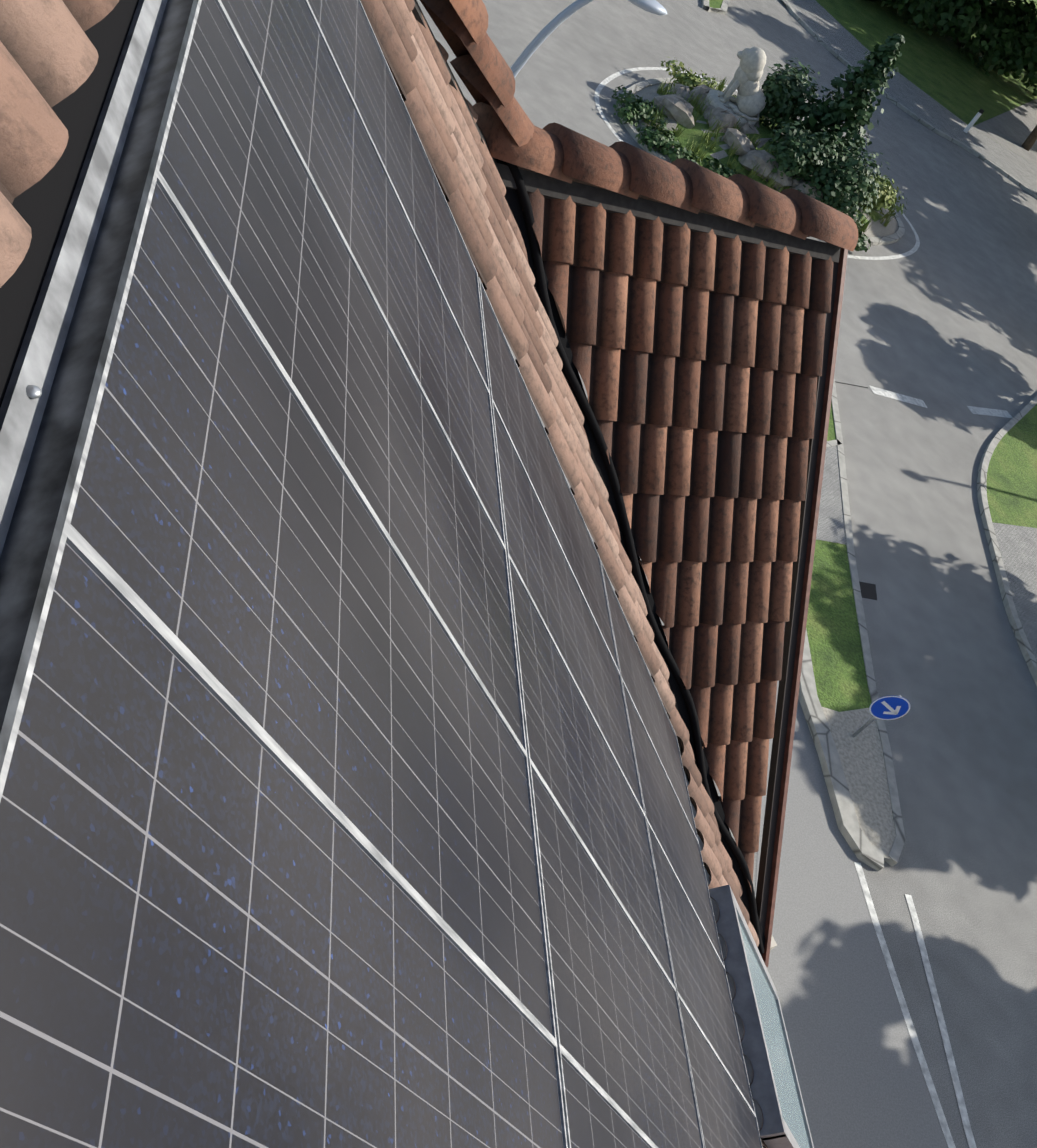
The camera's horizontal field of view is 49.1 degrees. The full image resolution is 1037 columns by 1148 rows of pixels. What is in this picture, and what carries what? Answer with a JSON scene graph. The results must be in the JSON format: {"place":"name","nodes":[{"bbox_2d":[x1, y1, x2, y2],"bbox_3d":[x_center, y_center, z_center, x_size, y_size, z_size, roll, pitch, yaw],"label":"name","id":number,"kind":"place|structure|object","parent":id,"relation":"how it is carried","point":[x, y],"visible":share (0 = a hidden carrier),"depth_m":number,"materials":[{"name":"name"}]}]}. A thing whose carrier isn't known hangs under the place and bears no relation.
{"place":"outdoors","nodes":[
{"label":"outdoors","id":0,"kind":"place"},
{"bbox_2d":[0,0,118,287],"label":"roof tiles","id":1,"kind":"object","parent":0,"point":[49,56],"visible":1,"depth_m":0.89,"materials":[{"name":"brown ceramic"}]},
{"bbox_2d":[0,0,167,556],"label":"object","id":2,"kind":"object","parent":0,"point":[36,364],"depth_m":1.00,"materials":[{"name":"silver metal"}]},
{"bbox_2d":[26,385,41,398],"bbox_3d":[-0.379,-0.142,0.886,0.013,0.008,0.013,15,44,-22],"label":"screw","id":3,"kind":"object","parent":2,"relation":"in","point":[33,391],"visible":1,"depth_m":0.88,"materials":[{"name":"silver metal"}]},
{"bbox_2d":[0,0,198,773],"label":"pv frame side","id":4,"kind":"object","parent":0,"point":[30,547],"depth_m":0.91,"materials":[{"name":"metal"}]},
{"bbox_2d":[0,0,761,1147],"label":"solar panel frames","id":5,"kind":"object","parent":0,"point":[98,564],"visible":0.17,"depth_m":1.65,"materials":[{"name":"silver metal"}]},
{"bbox_2d":[0,0,760,1147],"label":"solar panels","id":6,"kind":"object","parent":5,"relation":"in","point":[218,928],"visible":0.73,"depth_m":1.29,"materials":[{"name":"black glass"}]},
{"bbox_2d":[360,0,694,762],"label":"roof tiles","id":7,"kind":"object","parent":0,"point":[458,156],"visible":0.98,"depth_m":3.44,"materials":[{"name":"brown ceramic"}]},
{"bbox_2d":[412,0,840,262],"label":"roof trim","id":8,"kind":"structure","parent":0,"point":[579,194],"depth_m":4.38,"materials":[{"name":"grey metal"}]},
{"bbox_2d":[495,158,765,947],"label":"roof valley","id":9,"kind":"structure","parent":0,"point":[511,196],"depth_m":4.56,"materials":[{"name":"black metal"}]},
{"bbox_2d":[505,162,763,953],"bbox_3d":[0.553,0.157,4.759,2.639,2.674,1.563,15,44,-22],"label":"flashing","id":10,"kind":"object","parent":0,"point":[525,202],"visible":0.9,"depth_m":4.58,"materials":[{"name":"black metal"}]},
{"bbox_2d":[420,0,857,250],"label":"ridge tiles","id":11,"kind":"object","parent":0,"point":[512,134],"visible":1,"depth_m":4.10,"materials":[{"name":"brown ceramic"}]},
{"bbox_2d":[417,0,1036,1147],"bbox_3d":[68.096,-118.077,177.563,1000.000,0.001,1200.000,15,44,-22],"label":"ground","id":12,"kind":"structure","parent":0,"point":[941,322],"depth_m":23.99,"materials":[{"name":"grey asphalt"}]},
{"bbox_2d":[510,0,666,77],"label":"street lamp","id":13,"kind":"object","parent":12,"relation":"on","point":[553,24],"visible":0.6,"depth_m":15.90,"materials":[{"name":"grey metal"}]},
{"bbox_2d":[702,0,729,14],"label":"curb","id":14,"kind":"structure","parent":12,"relation":"on","point":[722,9],"depth_m":41.54,"materials":[{"name":"concrete"}]},
{"bbox_2d":[709,0,722,7],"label":"grass","id":15,"kind":"structure","parent":14,"relation":"on","point":[715,3],"depth_m":41.86,"materials":[{"name":"green plant"}]},
{"bbox_2d":[594,67,919,259],"bbox_3d":[7.202,-12.268,33.474,11.821,0.001,9.287,15,44,-22],"label":"white island line","id":16,"kind":"object","parent":12,"relation":"on","point":[602,84],"visible":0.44,"depth_m":32.57,"materials":[{"name":"paint"}]},
{"bbox_2d":[617,78,904,245],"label":"island kerb","id":17,"kind":"structure","parent":12,"relation":"on","point":[897,235],"depth_m":32.86,"materials":[{"name":"concrete"}]},
{"bbox_2d":[826,440,840,446],"bbox_3d":[6.240,-2.625,23.401,1.319,0.120,0.140,-13,60,-42],"label":"footpath kerb","id":18,"kind":"object","parent":12,"relation":"on","point":[832,443],"visible":0.29,"depth_m":23.60,"materials":[{"name":"concrete"}]},
{"bbox_2d":[798,630,883,870],"bbox_3d":[4.756,2.443,17.478,0.648,0.125,4.543,15,44,-22],"label":"kerb wedge","id":19,"kind":"object","parent":12,"relation":"on","point":[865,850],"visible":0.78,"depth_m":16.88,"materials":[{"name":"concrete"}]},
{"bbox_2d":[859,581,876,599],"bbox_3d":[6.390,0.305,20.753,0.551,0.001,0.482,15,44,-22],"label":"drain grate","id":20,"kind":"object","parent":12,"relation":"on","point":[868,590],"visible":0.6,"depth_m":20.76,"materials":[{"name":"black metal"}]},
{"bbox_2d":[831,378,905,865],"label":"road kerb","id":21,"kind":"structure","parent":12,"relation":"on","point":[896,848],"depth_m":19.39,"materials":[{"name":"concrete"}]},
{"bbox_2d":[816,446,846,544],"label":"footpath blocks","id":22,"kind":"structure","parent":21,"relation":"on","point":[830,526],"depth_m":21.96,"materials":[{"name":"grey concrete"}]},
{"bbox_2d":[827,402,835,440],"bbox_3d":[6.584,-3.607,24.523,0.881,0.001,4.147,29,41,-8],"label":"grass strip","id":23,"kind":"object","parent":21,"relation":"on","point":[831,433],"depth_m":24.05,"materials":[{"name":"green plant"}]},
{"bbox_2d":[806,540,871,711],"bbox_3d":[5.343,0.714,19.494,1.428,0.001,4.504,23,42,-14],"label":"grass wedge","id":24,"kind":"object","parent":21,"relation":"on","point":[835,645],"depth_m":19.19,"materials":[{"name":"green plant"}]},
{"bbox_2d":[821,706,895,859],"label":"traffic island paving","id":25,"kind":"structure","parent":21,"relation":"on","point":[861,756],"depth_m":17.21,"materials":[{"name":"grey stone"}]},
{"bbox_2d":[870,386,926,407],"bbox_3d":[9.026,-4.202,26.917,1.805,0.001,0.280,8,47,-29],"label":"give way dash","id":26,"kind":"object","parent":12,"relation":"on","point":[896,396],"visible":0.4,"depth_m":26.91,"materials":[{"name":"paint"}]},
{"bbox_2d":[854,862,955,1147],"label":"white line","id":27,"kind":"object","parent":12,"relation":"on","point":[912,1033],"visible":1,"depth_m":14.64,"materials":[{"name":"paint"}]},
{"bbox_2d":[782,0,1036,198],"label":"kerb","id":28,"kind":"structure","parent":12,"relation":"on","point":[808,28],"depth_m":45.39,"materials":[{"name":"concrete"}]},
{"bbox_2d":[783,0,1036,193],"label":"footpath","id":29,"kind":"structure","parent":12,"relation":"on","point":[829,29],"depth_m":46.89,"materials":[{"name":"grey concrete"}]},
{"bbox_2d":[963,109,983,132],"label":"bollard","id":30,"kind":"object","parent":29,"relation":"on","point":[973,120],"visible":1,"depth_m":46.36,"materials":[{"name":"white metal"}]},
{"bbox_2d":[881,0,940,18],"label":"hedge","id":31,"kind":"object","parent":12,"relation":"on","point":[911,8],"visible":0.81,"depth_m":53.91,"materials":[{"name":"green plant"}]},
{"bbox_2d":[891,0,971,28],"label":"hedge","id":32,"kind":"object","parent":12,"relation":"on","point":[917,18],"visible":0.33,"depth_m":54.53,"materials":[{"name":"green plant"}]},
{"bbox_2d":[905,894,976,1147],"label":"white line","id":33,"kind":"object","parent":12,"relation":"on","point":[948,1050],"visible":1,"depth_m":14.76,"materials":[{"name":"paint"}]},
{"bbox_2d":[905,0,1007,43],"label":"hedge","id":34,"kind":"object","parent":12,"relation":"on","point":[947,21],"visible":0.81,"depth_m":54.84,"materials":[{"name":"green plant"}]},
{"bbox_2d":[967,406,1012,417],"bbox_3d":[12.018,-4.124,28.892,1.770,0.001,0.280,-1,52,-35],"label":"give way dash","id":35,"kind":"object","parent":12,"relation":"on","point":[989,412],"visible":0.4,"depth_m":28.88,"materials":[{"name":"paint"}]},
{"bbox_2d":[951,0,1036,80],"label":"hedge","id":36,"kind":"object","parent":12,"relation":"on","point":[992,53],"visible":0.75,"depth_m":56.10,"materials":[{"name":"green plant"}]},
{"bbox_2d":[977,396,1036,685],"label":"kerb","id":37,"kind":"structure","parent":12,"relation":"on","point":[1014,620],"depth_m":24.00,"materials":[{"name":"concrete"}]},
{"bbox_2d":[987,0,1036,95],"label":"hedge","id":38,"kind":"object","parent":12,"relation":"on","point":[1030,72],"visible":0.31,"depth_m":56.28,"materials":[{"name":"green plant"}]},
{"bbox_2d":[684,772,776,979],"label":"house walls","id":39,"kind":"structure","parent":0,"point":[773,942],"depth_m":6.01,"materials":[{"name":"white paint"}]},
{"bbox_2d":[380,47,564,329],"bbox_3d":[-1.830,-2.105,4.222,8.411,4.206,4.858,15,44,-22],"label":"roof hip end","id":40,"kind":"object","parent":39,"relation":"on","point":[401,92],"depth_m":3.89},
{"bbox_2d":[0,0,138,406],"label":"roof underlayment","id":41,"kind":"object","parent":40,"relation":"on","point":[41,206],"depth_m":1.03,"materials":[{"name":"black"}]},
{"bbox_2d":[430,162,810,282],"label":"roof wing","id":42,"kind":"structure","parent":40,"relation":"attached to","point":[643,197],"depth_m":4.63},
{"bbox_2d":[522,188,833,891],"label":"roof tiles","id":43,"kind":"object","parent":40,"relation":"on","point":[697,360],"visible":0.94,"depth_m":4.81,"materials":[{"name":"brown ceramic"}]},
{"bbox_2d":[677,736,767,1147],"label":"roof tiles","id":44,"kind":"object","parent":40,"relation":"attached to","point":[717,861],"visible":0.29,"depth_m":4.78,"materials":[{"name":"brown ceramic"}]},
{"bbox_2d":[709,885,813,1147],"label":"skylight frame","id":45,"kind":"object","parent":44,"relation":"attached to","point":[775,1131],"visible":0.74,"depth_m":4.04,"materials":[{"name":"grey metal"}]},
{"bbox_2d":[739,922,809,1147],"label":"skylight glass","id":46,"kind":"object","parent":45,"relation":"in","point":[791,1111],"visible":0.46,"depth_m":4.47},
{"bbox_2d":[756,242,838,955],"bbox_3d":[1.295,0.188,5.345,0.051,2.718,2.390,-4,53,-37],"label":"roof verge gutter","id":47,"kind":"object","parent":40,"relation":"attached to","point":[776,761],"visible":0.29,"depth_m":5.37,"materials":[{"name":"brown metal"}]},
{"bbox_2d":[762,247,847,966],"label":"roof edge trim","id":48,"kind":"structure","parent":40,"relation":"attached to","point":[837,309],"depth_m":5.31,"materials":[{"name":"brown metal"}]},
{"bbox_2d":[627,83,897,236],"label":"island ground","id":49,"kind":"structure","parent":0,"point":[875,226],"depth_m":31.23,"materials":[{"name":"green plant"}]},
{"bbox_2d":[611,85,674,136],"bbox_3d":[3.326,-12.399,30.451,1.889,0.534,1.818,15,44,-22],"label":"shrub","id":50,"kind":"object","parent":49,"relation":"on","point":[638,110],"visible":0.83,"depth_m":30.27,"materials":[{"name":"green plant"}]},
{"bbox_2d":[635,123,700,164],"bbox_3d":[3.894,-11.162,29.608,1.952,0.632,1.243,44,41,10],"label":"shrub","id":51,"kind":"object","parent":49,"relation":"on","point":[656,138],"visible":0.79,"depth_m":29.49,"materials":[{"name":"green plant"}]},
{"bbox_2d":[661,57,722,90],"bbox_3d":[5.089,-14.153,32.837,2.169,0.607,1.899,15,44,-22],"label":"shrub","id":52,"kind":"object","parent":49,"relation":"on","point":[692,81],"visible":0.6,"depth_m":32.78,"materials":[{"name":"green plant"}]},
{"bbox_2d":[700,157,740,177],"bbox_3d":[5.523,-10.595,30.223,1.337,0.461,1.404,-10,58,-40],"label":"shrub","id":53,"kind":"object","parent":49,"relation":"on","point":[725,172],"visible":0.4,"depth_m":30.11,"materials":[{"name":"green plant"}]},
{"bbox_2d":[706,46,765,125],"bbox_3d":[6.410,-13.720,31.692,1.588,1.859,1.426,15,44,-22],"label":"lion statue","id":54,"kind":"object","parent":49,"relation":"on","point":[749,103],"visible":1,"depth_m":31.66,"materials":[{"name":"stone"}]},
{"bbox_2d":[654,84,847,213],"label":"rocks","id":55,"kind":"object","parent":49,"relation":"on","point":[678,108],"visible":0.46,"depth_m":30.83,"materials":[{"name":"grey stone"}]},
{"bbox_2d":[635,75,898,231],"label":"island grass tufts","id":56,"kind":"object","parent":49,"relation":"on","point":[677,133],"visible":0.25,"depth_m":30.91,"materials":[{"name":"green plant"}]},
{"bbox_2d":[759,58,827,131],"bbox_3d":[7.607,-13.679,32.650,2.106,2.158,2.614,15,44,-22],"label":"shrub","id":57,"kind":"object","parent":49,"relation":"on","point":[784,95],"visible":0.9,"depth_m":32.12,"materials":[{"name":"green plant"}]},
{"bbox_2d":[767,119,841,187],"bbox_3d":[7.659,-11.518,30.855,1.943,1.638,1.838,-10,57,-40],"label":"mugo pine","id":58,"kind":"object","parent":49,"relation":"on","point":[791,152],"visible":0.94,"depth_m":30.59,"materials":[{"name":"green plant"}]},
{"bbox_2d":[774,33,904,168],"bbox_3d":[9.372,-13.359,31.846,2.771,3.949,2.681,4,49,-32],"label":"tall conifer","id":59,"kind":"object","parent":49,"relation":"on","point":[855,110],"visible":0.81,"depth_m":31.61,"materials":[{"name":"green plant"}]},
{"bbox_2d":[798,127,888,225],"bbox_3d":[8.793,-10.904,31.441,3.013,2.419,2.733,15,44,-22],"label":"shrub","id":60,"kind":"object","parent":49,"relation":"on","point":[845,189],"visible":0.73,"depth_m":30.88,"materials":[{"name":"green plant"}]},
{"bbox_2d":[846,211,870,251],"bbox_3d":[9.102,-9.673,31.689,1.610,0.641,1.610,15,44,-22],"label":"shrub","id":61,"kind":"object","parent":49,"relation":"on","point":[861,245],"visible":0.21,"depth_m":31.57,"materials":[{"name":"green plant"}]},
{"bbox_2d":[860,170,906,215],"bbox_3d":[10.562,-11.418,33.508,2.611,1.135,2.205,15,44,-22],"label":"shrub","id":62,"kind":"object","parent":49,"relation":"on","point":[886,194],"visible":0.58,"depth_m":33.08,"materials":[{"name":"green plant"}]},
{"bbox_2d":[748,630,947,1147],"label":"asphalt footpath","id":63,"kind":"structure","parent":0,"point":[861,1079],"depth_m":14.32,"materials":[{"name":"grey asphalt"}]},
{"bbox_2d":[852,695,901,736],"bbox_3d":[5.465,2.175,17.312,0.057,1.100,0.060,15,44,-22],"label":"sign pole","id":64,"kind":"object","parent":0,"point":[864,726],"visible":0.59,"depth_m":17.47,"materials":[{"name":"grey metal"}]},
{"bbox_2d":[869,696,909,719],"bbox_3d":[5.594,2.018,17.089,0.593,0.600,0.106,15,44,-22],"label":"sign disc","id":65,"kind":"object","parent":64,"relation":"attached to","point":[889,707],"visible":1,"depth_m":17.08,"materials":[{"name":"blue metal"}]},
{"bbox_2d":[816,0,1036,162],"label":"verge grass","id":66,"kind":"structure","parent":0,"point":[941,70],"depth_m":52.94,"materials":[{"name":"green plant"}]},
{"bbox_2d":[1021,17,1036,150],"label":"shade tree","id":67,"kind":"object","parent":66,"relation":"on","point":[1029,142],"visible":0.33,"depth_m":49.54,"materials":[{"name":"plant"}]},
{"bbox_2d":[972,99,1036,164],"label":"driveway paving","id":68,"kind":"structure","parent":0,"point":[1012,130],"depth_m":50.83,"materials":[{"name":"concrete"}]},
{"bbox_2d":[987,404,1036,527],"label":"grass","id":69,"kind":"structure","parent":0,"point":[1012,484],"depth_m":26.72,"materials":[{"name":"green plant"}]},
{"bbox_2d":[992,522,1036,659],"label":"paving","id":70,"kind":"structure","parent":0,"point":[1017,545],"depth_m":23.85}
]}

